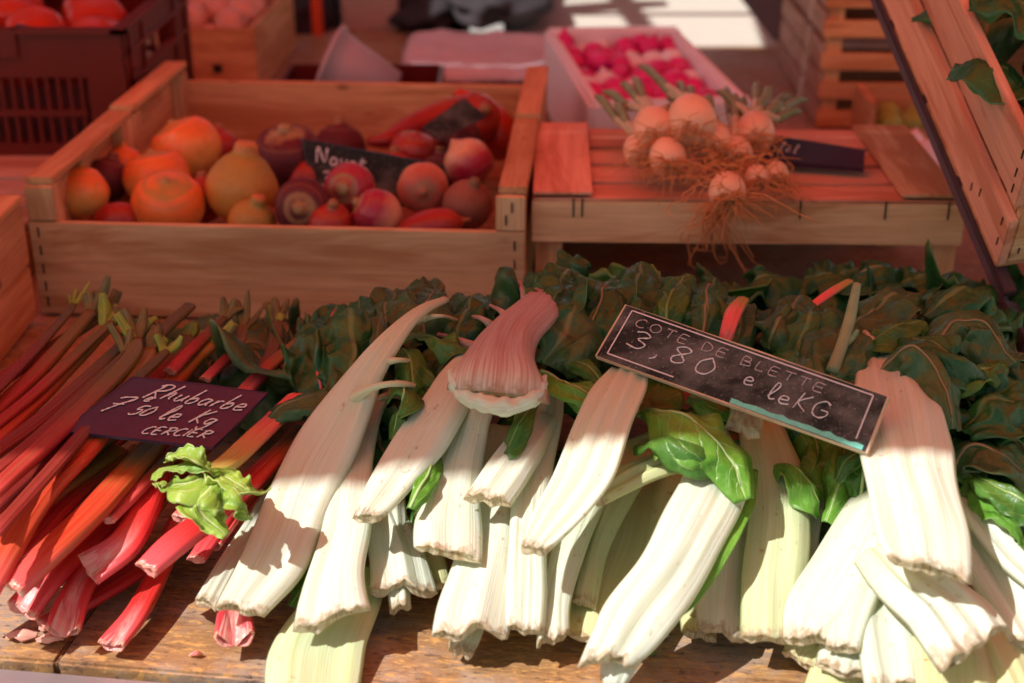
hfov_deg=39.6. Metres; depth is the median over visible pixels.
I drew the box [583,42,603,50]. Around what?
radish
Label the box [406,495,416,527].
chard leaf
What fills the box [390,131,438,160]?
turnip
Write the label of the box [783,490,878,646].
chard stalk
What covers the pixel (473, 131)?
beetroot
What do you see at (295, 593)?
chard leaf
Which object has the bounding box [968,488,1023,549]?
chard leaf
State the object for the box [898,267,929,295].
chard leaf
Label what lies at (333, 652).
chard stalk
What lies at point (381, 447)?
chard leaf
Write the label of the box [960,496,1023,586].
chard stalk
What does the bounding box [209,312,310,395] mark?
chard leaf
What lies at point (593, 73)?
radish
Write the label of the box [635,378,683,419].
chard leaf
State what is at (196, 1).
onion
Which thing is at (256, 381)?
rhubarb stalk
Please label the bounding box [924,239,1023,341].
chard leaf
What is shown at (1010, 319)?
chard leaf
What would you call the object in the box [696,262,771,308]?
chard leaf
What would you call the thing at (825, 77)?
slatted crate
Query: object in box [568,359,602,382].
chard leaf
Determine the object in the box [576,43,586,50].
radish
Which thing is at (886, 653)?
chard stalk
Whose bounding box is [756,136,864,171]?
slate tag
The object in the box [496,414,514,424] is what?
chard leaf
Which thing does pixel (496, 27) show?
pavement
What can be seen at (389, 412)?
chard leaf
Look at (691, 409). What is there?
chard leaf
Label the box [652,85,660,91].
radish
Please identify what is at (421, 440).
chard stalk
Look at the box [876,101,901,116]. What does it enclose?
green fruit
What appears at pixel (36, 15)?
tomato
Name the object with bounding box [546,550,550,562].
chard stalk
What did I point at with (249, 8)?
onion
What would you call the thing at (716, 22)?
back table
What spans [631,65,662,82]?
radish
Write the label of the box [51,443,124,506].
rhubarb stalk
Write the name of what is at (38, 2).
tomato
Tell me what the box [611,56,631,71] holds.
radish
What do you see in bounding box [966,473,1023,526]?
chard leaf
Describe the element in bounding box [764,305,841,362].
chard leaf
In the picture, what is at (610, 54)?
radish
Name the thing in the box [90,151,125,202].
beetroot
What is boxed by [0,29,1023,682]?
market table
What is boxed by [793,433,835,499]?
chard leaf
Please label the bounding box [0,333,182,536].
rhubarb stalk
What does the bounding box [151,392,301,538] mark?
rhubarb stalk
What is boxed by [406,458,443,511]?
chard leaf
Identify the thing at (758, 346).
chard leaf
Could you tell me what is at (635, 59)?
radish
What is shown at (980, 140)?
tilted crate
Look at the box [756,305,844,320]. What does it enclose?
chard leaf
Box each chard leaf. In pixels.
[120,313,233,384]
[207,297,299,357]
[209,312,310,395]
[210,330,295,436]
[268,387,329,423]
[281,303,346,393]
[287,546,316,608]
[294,425,388,440]
[312,295,389,395]
[362,286,423,352]
[372,439,411,498]
[375,312,493,432]
[380,398,408,430]
[387,378,424,439]
[394,276,464,353]
[395,345,435,397]
[402,331,468,364]
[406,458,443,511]
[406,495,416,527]
[412,288,453,337]
[423,338,457,388]
[443,293,498,340]
[450,301,551,370]
[491,266,565,397]
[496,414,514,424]
[504,405,538,459]
[523,249,591,286]
[524,262,594,319]
[535,301,603,378]
[540,369,594,407]
[553,448,563,472]
[563,366,619,419]
[567,360,615,380]
[567,402,579,413]
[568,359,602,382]
[584,278,640,338]
[589,263,663,281]
[608,261,672,313]
[633,435,707,479]
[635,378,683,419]
[637,408,753,503]
[652,273,696,323]
[680,407,697,414]
[683,277,736,336]
[685,394,729,422]
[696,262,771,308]
[723,278,771,303]
[723,421,739,443]
[732,303,757,347]
[741,265,818,310]
[750,303,767,351]
[753,294,814,351]
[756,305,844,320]
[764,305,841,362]
[773,463,819,518]
[785,427,800,446]
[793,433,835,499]
[794,324,877,383]
[801,259,867,311]
[820,522,831,536]
[821,445,849,524]
[833,451,861,482]
[839,260,918,300]
[841,287,923,333]
[843,261,945,317]
[844,450,866,497]
[870,319,929,352]
[880,344,961,431]
[895,334,988,397]
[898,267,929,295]
[911,305,1023,343]
[916,271,997,313]
[920,284,996,321]
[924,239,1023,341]
[926,310,1023,367]
[949,397,985,446]
[952,369,1023,441]
[954,439,1023,493]
[956,471,986,499]
[957,473,1023,535]
[959,397,988,441]
[960,353,1023,405]
[960,360,1008,399]
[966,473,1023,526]
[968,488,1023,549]
[986,424,1023,449]
[1002,331,1023,380]
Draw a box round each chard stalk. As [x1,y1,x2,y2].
[195,479,273,611]
[214,296,457,617]
[264,566,381,682]
[292,387,401,634]
[352,353,468,523]
[368,429,437,597]
[388,497,411,614]
[408,491,448,589]
[413,395,497,563]
[431,423,510,641]
[436,280,558,416]
[448,628,483,660]
[463,411,557,507]
[505,394,563,635]
[521,367,647,555]
[536,505,604,648]
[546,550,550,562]
[568,432,682,642]
[572,450,651,609]
[576,428,758,668]
[596,453,674,506]
[600,662,640,682]
[680,611,716,642]
[689,605,695,616]
[696,444,747,642]
[725,408,762,439]
[739,419,810,644]
[781,643,818,669]
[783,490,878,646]
[804,666,862,682]
[810,499,823,557]
[815,643,862,679]
[825,575,878,654]
[854,330,971,584]
[854,544,1007,673]
[859,599,915,682]
[913,635,995,682]
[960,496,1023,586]
[968,526,1023,649]
[985,631,1023,682]
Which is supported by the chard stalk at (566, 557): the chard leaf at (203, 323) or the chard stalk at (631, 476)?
the chard stalk at (631, 476)
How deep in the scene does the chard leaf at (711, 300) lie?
1.27 m
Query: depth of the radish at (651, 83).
2.31 m
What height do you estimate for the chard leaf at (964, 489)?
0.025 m
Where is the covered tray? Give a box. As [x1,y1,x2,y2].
[401,29,544,84]
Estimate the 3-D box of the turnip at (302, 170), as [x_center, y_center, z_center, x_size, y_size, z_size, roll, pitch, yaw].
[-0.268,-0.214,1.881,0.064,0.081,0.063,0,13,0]
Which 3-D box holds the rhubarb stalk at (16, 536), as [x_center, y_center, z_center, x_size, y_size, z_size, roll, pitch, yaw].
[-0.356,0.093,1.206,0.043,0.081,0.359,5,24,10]
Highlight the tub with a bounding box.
[315,25,401,82]
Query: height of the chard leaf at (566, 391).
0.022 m
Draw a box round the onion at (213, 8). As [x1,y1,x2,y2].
[201,0,229,23]
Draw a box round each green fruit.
[875,111,903,124]
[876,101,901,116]
[900,109,923,128]
[904,103,915,111]
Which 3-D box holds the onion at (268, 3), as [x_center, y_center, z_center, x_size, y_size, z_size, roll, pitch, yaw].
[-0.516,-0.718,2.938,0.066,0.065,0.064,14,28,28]
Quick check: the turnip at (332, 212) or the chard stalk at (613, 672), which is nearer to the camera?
the chard stalk at (613, 672)
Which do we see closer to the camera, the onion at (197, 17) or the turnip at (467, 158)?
the turnip at (467, 158)
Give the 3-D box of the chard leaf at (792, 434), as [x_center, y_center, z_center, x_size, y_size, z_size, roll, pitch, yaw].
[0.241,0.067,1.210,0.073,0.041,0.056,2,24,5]
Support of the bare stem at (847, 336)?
on the chard leaf at (817, 346)
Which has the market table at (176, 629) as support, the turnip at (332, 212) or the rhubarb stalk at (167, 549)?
the rhubarb stalk at (167, 549)
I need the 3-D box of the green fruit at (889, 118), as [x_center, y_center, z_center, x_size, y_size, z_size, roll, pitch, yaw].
[0.607,-0.349,2.294,0.049,0.049,0.048,-30,11,6]
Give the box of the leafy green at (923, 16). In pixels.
[911,10,932,24]
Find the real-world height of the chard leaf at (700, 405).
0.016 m
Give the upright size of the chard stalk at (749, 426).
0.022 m
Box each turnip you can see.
[66,161,109,220]
[93,202,137,221]
[112,141,139,165]
[122,148,191,196]
[130,169,205,223]
[151,116,221,178]
[194,171,218,223]
[205,140,278,220]
[214,123,237,159]
[227,193,275,224]
[288,160,315,180]
[307,198,353,226]
[324,162,375,213]
[351,188,402,227]
[387,146,408,157]
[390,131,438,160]
[397,162,448,212]
[444,138,493,183]
[452,92,499,141]
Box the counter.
[337,18,469,31]
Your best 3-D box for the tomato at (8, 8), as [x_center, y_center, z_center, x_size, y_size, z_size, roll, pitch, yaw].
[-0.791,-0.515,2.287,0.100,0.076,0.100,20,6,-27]
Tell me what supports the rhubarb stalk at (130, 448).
on the market table at (176, 629)
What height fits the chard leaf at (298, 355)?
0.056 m
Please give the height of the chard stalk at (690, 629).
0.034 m
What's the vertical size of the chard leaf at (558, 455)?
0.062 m
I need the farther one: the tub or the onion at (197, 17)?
the onion at (197, 17)
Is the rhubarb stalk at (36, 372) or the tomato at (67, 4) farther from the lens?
the tomato at (67, 4)
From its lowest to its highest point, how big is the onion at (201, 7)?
0.067 m
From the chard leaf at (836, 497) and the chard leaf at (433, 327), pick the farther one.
the chard leaf at (433, 327)
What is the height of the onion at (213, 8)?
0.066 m
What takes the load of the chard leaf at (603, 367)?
on the chard leaf at (570, 411)
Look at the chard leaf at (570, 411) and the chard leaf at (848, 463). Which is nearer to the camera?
the chard leaf at (848, 463)
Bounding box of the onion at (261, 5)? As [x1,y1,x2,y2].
[256,0,265,14]
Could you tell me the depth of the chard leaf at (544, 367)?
1.32 m
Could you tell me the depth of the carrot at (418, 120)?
2.01 m
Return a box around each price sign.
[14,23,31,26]
[70,376,267,449]
[301,139,448,207]
[595,304,889,455]
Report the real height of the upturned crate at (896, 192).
0.162 m
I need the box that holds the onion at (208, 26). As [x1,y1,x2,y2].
[201,24,214,27]
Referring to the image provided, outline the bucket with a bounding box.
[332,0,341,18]
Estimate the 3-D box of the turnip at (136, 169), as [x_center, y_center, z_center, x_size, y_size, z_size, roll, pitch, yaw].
[-0.459,-0.208,1.844,0.087,0.084,0.087,-11,12,2]
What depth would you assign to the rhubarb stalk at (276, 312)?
1.44 m
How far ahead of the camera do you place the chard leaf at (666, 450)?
1.09 m
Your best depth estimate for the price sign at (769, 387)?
1.13 m
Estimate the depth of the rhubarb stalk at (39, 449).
1.21 m
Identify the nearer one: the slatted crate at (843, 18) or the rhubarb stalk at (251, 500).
the rhubarb stalk at (251, 500)
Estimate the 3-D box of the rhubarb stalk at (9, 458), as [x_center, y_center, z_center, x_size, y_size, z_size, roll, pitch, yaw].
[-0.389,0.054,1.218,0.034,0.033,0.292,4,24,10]
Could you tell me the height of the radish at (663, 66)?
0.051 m
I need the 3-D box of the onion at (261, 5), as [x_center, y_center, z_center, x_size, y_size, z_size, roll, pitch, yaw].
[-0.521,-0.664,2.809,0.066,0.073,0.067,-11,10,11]
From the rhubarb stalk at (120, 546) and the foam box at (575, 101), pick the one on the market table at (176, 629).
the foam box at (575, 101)
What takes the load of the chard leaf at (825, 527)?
on the chard leaf
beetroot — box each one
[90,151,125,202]
[256,122,319,188]
[274,178,329,225]
[317,116,365,149]
[424,146,453,186]
[438,124,482,152]
[442,176,491,229]
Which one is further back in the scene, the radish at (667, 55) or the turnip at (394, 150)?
the radish at (667, 55)
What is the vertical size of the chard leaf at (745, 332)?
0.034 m
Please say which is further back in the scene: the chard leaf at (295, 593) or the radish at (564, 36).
the radish at (564, 36)
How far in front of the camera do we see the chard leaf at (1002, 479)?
1.12 m
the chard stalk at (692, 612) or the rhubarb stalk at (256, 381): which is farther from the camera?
the rhubarb stalk at (256, 381)
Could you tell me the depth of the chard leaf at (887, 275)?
1.47 m
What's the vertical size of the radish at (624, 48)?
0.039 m
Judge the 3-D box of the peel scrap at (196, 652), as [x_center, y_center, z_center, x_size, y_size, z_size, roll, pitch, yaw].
[-0.244,0.241,1.097,0.011,0.006,0.004,0,24,0]
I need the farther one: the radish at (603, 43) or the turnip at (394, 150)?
the radish at (603, 43)
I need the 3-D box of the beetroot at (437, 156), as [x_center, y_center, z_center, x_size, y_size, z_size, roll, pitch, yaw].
[-0.096,-0.224,1.908,0.059,0.075,0.059,0,13,0]
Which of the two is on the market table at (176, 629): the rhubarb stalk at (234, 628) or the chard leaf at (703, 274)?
the rhubarb stalk at (234, 628)
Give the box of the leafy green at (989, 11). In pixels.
[968,0,1023,39]
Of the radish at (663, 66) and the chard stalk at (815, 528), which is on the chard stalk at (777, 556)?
the chard stalk at (815, 528)
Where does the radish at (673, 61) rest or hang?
in the foam box at (575, 101)
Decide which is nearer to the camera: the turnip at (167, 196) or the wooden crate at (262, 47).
the turnip at (167, 196)
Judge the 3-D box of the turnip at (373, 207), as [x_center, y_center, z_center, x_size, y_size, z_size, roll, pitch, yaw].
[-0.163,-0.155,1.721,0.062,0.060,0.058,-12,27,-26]
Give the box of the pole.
[311,0,323,35]
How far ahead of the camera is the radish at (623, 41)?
2.51 m
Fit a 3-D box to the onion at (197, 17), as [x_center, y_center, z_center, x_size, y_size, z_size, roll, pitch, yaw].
[-0.613,-0.607,2.705,0.067,0.066,0.063,-10,26,-21]
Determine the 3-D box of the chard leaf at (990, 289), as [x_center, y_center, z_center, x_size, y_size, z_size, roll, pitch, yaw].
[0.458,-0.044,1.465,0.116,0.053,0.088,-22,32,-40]
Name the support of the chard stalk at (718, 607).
on the chard stalk at (777, 556)
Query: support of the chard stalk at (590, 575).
on the chard stalk at (635, 531)
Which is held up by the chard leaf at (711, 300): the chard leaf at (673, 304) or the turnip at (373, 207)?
the chard leaf at (673, 304)
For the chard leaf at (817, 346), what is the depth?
1.19 m
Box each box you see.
[544,26,751,128]
[850,83,927,139]
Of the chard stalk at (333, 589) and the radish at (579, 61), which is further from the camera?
the radish at (579, 61)
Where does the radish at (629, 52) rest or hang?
in the foam box at (575, 101)
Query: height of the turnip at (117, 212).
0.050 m
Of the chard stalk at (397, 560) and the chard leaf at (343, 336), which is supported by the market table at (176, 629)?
the chard stalk at (397, 560)
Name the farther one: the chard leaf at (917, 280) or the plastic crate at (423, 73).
the plastic crate at (423, 73)
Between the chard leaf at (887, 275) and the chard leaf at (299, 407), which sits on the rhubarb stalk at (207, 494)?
the chard leaf at (299, 407)
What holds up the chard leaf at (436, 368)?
on the chard leaf at (544, 367)
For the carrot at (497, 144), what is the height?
0.096 m
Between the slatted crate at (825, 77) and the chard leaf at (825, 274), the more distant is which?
the slatted crate at (825, 77)
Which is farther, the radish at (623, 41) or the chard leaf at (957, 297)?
the radish at (623, 41)
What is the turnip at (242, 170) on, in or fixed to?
in the wooden crate at (162, 269)
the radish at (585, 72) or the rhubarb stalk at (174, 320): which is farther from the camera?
the radish at (585, 72)
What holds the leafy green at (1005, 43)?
in the tilted crate at (980, 140)
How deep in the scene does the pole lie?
3.17 m
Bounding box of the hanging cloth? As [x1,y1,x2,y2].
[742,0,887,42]
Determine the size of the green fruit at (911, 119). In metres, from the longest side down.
0.049 x 0.048 x 0.048 m
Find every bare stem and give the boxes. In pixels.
[719,296,748,340]
[813,279,852,305]
[825,282,860,373]
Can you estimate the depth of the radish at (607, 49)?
2.48 m
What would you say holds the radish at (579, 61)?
in the foam box at (575, 101)
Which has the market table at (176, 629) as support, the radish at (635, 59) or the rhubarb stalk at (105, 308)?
the rhubarb stalk at (105, 308)
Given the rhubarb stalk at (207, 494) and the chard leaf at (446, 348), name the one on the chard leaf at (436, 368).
the chard leaf at (446, 348)
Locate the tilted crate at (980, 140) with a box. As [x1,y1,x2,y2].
[878,0,1023,295]
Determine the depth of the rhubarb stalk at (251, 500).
1.21 m
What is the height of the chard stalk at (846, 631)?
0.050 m
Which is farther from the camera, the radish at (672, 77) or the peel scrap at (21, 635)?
the radish at (672, 77)
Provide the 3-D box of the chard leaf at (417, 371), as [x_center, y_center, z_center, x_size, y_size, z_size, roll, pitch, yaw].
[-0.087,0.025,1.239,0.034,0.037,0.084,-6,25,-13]
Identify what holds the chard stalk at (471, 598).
on the market table at (176, 629)
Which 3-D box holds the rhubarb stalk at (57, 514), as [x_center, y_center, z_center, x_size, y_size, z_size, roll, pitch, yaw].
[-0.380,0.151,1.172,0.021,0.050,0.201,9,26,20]
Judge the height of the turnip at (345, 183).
0.064 m
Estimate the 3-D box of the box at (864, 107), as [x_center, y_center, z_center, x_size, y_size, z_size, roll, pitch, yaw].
[0.649,-0.356,2.325,0.160,0.100,0.146,1,24,3]
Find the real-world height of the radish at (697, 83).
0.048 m
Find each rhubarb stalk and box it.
[0,274,110,413]
[0,282,90,393]
[0,288,121,381]
[0,293,120,438]
[0,302,195,513]
[0,303,117,428]
[0,307,147,496]
[0,316,157,457]
[0,322,143,472]
[0,324,168,593]
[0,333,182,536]
[0,438,117,515]
[5,442,167,597]
[7,521,114,619]
[20,447,127,558]
[35,537,159,631]
[46,459,184,637]
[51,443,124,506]
[68,444,136,515]
[77,445,173,584]
[98,503,179,651]
[104,445,183,523]
[116,439,128,445]
[135,427,300,577]
[146,321,199,378]
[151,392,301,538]
[162,319,238,381]
[163,297,244,374]
[164,449,211,501]
[172,510,186,522]
[186,514,234,563]
[199,290,264,382]
[214,469,278,550]
[214,610,254,647]
[238,336,297,390]
[259,297,289,363]
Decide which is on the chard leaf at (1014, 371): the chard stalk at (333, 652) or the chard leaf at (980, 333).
the chard leaf at (980, 333)
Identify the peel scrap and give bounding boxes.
[5,629,37,641]
[35,632,63,643]
[189,650,202,656]
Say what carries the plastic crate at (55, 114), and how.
on the upturned crate at (15, 171)
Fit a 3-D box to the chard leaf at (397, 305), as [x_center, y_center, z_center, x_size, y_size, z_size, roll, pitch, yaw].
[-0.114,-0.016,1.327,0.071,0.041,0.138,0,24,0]
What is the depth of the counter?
3.32 m
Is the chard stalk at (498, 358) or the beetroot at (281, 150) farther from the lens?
the beetroot at (281, 150)
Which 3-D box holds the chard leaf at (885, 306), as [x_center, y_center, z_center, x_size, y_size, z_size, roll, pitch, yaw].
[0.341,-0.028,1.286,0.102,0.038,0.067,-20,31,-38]
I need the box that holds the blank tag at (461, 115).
[421,97,485,141]
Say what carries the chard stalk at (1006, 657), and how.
on the market table at (176, 629)
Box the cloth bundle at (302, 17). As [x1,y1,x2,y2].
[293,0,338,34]
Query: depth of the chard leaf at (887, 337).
1.21 m
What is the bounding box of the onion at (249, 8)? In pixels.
[227,0,259,25]
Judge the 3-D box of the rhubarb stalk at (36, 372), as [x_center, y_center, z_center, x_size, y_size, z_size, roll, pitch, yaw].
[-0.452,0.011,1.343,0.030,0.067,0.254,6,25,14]
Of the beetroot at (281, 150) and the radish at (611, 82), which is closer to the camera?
the beetroot at (281, 150)
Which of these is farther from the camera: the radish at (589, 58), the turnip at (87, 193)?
the radish at (589, 58)
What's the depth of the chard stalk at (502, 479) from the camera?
1.14 m
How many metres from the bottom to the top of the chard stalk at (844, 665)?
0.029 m
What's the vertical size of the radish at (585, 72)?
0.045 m
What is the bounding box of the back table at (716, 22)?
[503,0,776,45]
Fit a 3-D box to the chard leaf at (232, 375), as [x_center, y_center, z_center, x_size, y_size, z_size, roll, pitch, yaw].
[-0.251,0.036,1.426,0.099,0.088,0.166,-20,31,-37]
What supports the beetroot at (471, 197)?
in the wooden crate at (162, 269)
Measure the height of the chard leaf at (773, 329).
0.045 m
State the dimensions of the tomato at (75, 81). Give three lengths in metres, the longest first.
0.101 x 0.100 x 0.076 m
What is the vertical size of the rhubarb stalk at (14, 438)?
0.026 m
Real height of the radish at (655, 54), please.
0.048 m
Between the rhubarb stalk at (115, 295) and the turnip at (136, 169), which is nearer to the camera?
the rhubarb stalk at (115, 295)
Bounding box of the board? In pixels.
[341,0,399,29]
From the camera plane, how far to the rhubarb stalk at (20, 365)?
1.37 m
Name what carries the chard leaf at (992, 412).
on the chard leaf at (957, 437)
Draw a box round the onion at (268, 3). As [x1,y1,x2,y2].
[264,0,274,8]
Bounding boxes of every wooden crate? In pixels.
[0,195,36,360]
[24,61,548,319]
[156,0,295,80]
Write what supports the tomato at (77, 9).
in the plastic crate at (55, 114)
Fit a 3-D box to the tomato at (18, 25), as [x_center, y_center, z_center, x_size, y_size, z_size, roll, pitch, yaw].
[-0.704,-0.442,2.086,0.100,0.036,0.057,6,25,13]
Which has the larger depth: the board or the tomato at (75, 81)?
the board
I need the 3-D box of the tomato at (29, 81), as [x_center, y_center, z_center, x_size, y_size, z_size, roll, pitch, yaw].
[-0.729,-0.419,2.123,0.099,0.076,0.098,-2,30,-35]
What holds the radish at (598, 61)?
in the foam box at (575, 101)
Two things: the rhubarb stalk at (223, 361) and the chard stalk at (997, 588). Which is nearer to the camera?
the chard stalk at (997, 588)
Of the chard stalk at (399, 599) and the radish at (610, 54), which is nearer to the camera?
the chard stalk at (399, 599)
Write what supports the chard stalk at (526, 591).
on the chard stalk at (566, 557)
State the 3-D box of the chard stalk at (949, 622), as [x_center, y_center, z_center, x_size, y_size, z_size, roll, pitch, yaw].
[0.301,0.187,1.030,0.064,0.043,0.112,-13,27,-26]
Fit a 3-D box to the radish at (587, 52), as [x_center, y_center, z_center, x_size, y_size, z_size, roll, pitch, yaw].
[0.141,-0.490,2.472,0.049,0.043,0.047,-4,24,-8]
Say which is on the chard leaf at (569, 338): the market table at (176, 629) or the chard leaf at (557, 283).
the chard leaf at (557, 283)
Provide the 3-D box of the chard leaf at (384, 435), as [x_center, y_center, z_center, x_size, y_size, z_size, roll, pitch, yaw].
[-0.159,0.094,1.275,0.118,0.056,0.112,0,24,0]
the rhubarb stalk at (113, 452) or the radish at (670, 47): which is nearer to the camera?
the rhubarb stalk at (113, 452)
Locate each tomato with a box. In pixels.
[0,0,35,26]
[3,78,52,87]
[5,5,65,26]
[31,0,44,5]
[60,78,87,83]
[62,0,118,23]
[65,0,127,26]
[70,14,118,26]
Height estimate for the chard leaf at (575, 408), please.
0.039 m
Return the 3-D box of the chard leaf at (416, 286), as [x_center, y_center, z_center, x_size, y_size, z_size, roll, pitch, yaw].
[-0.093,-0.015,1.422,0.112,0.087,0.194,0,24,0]
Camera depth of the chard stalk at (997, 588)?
1.06 m
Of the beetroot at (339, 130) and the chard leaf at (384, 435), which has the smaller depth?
the chard leaf at (384, 435)
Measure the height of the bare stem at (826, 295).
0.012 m
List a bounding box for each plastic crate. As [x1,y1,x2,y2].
[0,0,194,155]
[280,64,444,83]
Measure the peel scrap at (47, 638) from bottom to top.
0.007 m
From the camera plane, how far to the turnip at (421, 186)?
1.75 m
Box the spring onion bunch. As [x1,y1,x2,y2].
[577,64,836,272]
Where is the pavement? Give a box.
[470,24,502,31]
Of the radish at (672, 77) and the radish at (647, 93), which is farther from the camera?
the radish at (672, 77)
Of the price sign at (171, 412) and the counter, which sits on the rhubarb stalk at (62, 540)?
the price sign at (171, 412)
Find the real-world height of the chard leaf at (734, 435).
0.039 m
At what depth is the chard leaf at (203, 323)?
1.44 m
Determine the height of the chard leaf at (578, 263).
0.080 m
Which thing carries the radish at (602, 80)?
in the foam box at (575, 101)
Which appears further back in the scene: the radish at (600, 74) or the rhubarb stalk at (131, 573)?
the radish at (600, 74)
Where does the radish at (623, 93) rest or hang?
in the foam box at (575, 101)
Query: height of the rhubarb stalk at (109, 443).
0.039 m
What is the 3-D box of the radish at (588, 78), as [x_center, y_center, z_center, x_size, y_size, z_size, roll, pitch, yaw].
[0.120,-0.412,2.332,0.056,0.048,0.054,18,30,35]
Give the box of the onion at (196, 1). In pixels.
[188,0,203,3]
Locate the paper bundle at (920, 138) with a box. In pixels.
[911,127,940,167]
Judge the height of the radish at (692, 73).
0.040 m
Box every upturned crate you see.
[0,156,50,275]
[532,122,963,315]
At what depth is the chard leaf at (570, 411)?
1.26 m
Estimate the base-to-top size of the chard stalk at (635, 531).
0.084 m
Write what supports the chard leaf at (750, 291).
on the chard leaf
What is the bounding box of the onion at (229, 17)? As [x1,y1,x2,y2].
[214,7,248,27]
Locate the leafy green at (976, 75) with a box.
[946,58,1023,107]
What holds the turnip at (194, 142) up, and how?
in the wooden crate at (162, 269)
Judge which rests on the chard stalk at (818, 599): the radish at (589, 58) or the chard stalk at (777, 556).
the chard stalk at (777, 556)
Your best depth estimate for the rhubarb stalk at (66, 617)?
1.12 m
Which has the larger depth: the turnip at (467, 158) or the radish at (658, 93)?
the radish at (658, 93)
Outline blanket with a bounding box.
[388,0,553,31]
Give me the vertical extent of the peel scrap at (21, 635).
0.007 m
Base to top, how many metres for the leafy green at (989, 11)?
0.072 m
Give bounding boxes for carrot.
[367,96,458,148]
[398,208,470,228]
[452,88,514,160]
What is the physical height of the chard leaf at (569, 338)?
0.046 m
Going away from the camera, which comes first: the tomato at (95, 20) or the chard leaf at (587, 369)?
the chard leaf at (587, 369)
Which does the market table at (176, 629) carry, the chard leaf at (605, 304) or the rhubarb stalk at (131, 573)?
the rhubarb stalk at (131, 573)
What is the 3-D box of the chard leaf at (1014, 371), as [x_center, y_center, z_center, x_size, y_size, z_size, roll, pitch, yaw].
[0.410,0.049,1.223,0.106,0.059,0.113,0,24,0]
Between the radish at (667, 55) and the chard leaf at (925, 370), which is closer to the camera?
the chard leaf at (925, 370)
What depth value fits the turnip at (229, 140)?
1.96 m
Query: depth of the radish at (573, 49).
2.44 m
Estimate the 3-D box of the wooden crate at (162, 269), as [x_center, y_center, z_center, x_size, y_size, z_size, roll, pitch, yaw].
[-0.257,-0.227,1.934,0.588,0.174,0.602,2,24,3]
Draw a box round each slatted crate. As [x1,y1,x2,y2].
[778,0,1023,126]
[796,0,885,37]
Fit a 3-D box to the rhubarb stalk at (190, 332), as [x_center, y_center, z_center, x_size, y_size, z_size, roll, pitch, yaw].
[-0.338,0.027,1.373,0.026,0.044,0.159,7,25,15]
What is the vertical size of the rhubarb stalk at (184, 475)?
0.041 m
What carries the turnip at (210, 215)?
in the wooden crate at (162, 269)
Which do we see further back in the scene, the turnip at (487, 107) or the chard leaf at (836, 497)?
the turnip at (487, 107)
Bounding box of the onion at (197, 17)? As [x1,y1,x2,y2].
[188,4,206,27]
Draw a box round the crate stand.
[870,0,1023,352]
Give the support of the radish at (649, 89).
in the foam box at (575, 101)
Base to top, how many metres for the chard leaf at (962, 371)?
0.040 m
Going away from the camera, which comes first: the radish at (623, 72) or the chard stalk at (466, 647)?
the chard stalk at (466, 647)
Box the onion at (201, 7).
[188,2,209,23]
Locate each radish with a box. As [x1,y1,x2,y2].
[547,43,572,59]
[557,27,574,45]
[563,75,598,90]
[564,45,584,60]
[571,54,586,67]
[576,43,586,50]
[579,67,595,74]
[580,69,593,76]
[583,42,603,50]
[583,47,604,66]
[586,52,600,68]
[588,81,605,94]
[589,52,611,72]
[594,67,614,81]
[595,39,609,46]
[599,76,612,83]
[602,76,626,92]
[603,47,615,53]
[603,88,627,99]
[607,51,625,57]
[609,65,630,78]
[611,53,629,60]
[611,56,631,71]
[613,37,637,48]
[614,44,638,53]
[625,50,640,56]
[627,54,645,67]
[627,92,652,98]
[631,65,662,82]
[632,34,648,51]
[632,82,653,95]
[639,34,659,55]
[641,50,661,59]
[646,80,656,86]
[649,59,672,73]
[651,89,666,98]
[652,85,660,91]
[658,36,673,51]
[661,45,676,52]
[661,48,683,60]
[662,70,688,86]
[668,56,690,66]
[673,63,693,71]
[684,69,699,78]
[685,77,705,90]
[696,88,716,95]
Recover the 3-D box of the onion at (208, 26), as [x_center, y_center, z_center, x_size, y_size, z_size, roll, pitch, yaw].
[-0.574,-0.571,2.709,0.067,0.065,0.064,-4,24,-8]
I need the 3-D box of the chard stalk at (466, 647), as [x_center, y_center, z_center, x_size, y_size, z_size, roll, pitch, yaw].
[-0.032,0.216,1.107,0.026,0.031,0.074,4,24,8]
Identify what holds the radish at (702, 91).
in the foam box at (575, 101)
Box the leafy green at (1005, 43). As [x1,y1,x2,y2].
[975,14,1023,61]
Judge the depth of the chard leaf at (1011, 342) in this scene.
1.34 m
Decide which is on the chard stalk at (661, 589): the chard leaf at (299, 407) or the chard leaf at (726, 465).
the chard leaf at (726, 465)
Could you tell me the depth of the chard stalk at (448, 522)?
1.14 m
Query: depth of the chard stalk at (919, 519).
1.04 m
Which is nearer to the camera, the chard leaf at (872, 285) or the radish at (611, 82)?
the chard leaf at (872, 285)
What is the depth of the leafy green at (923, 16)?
1.53 m
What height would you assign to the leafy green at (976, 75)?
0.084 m
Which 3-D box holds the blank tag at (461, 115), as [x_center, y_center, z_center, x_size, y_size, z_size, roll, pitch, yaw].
[-0.076,-0.294,1.878,0.096,0.044,0.026,-22,32,-40]
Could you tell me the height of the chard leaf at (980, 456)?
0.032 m
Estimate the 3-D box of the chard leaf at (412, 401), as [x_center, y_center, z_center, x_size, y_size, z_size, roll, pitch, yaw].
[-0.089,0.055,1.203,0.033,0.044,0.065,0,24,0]
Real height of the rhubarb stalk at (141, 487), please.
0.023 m
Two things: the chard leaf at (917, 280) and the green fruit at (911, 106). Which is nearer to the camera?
the chard leaf at (917, 280)
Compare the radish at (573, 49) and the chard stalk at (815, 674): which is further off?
the radish at (573, 49)
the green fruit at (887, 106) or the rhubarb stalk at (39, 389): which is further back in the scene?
the green fruit at (887, 106)

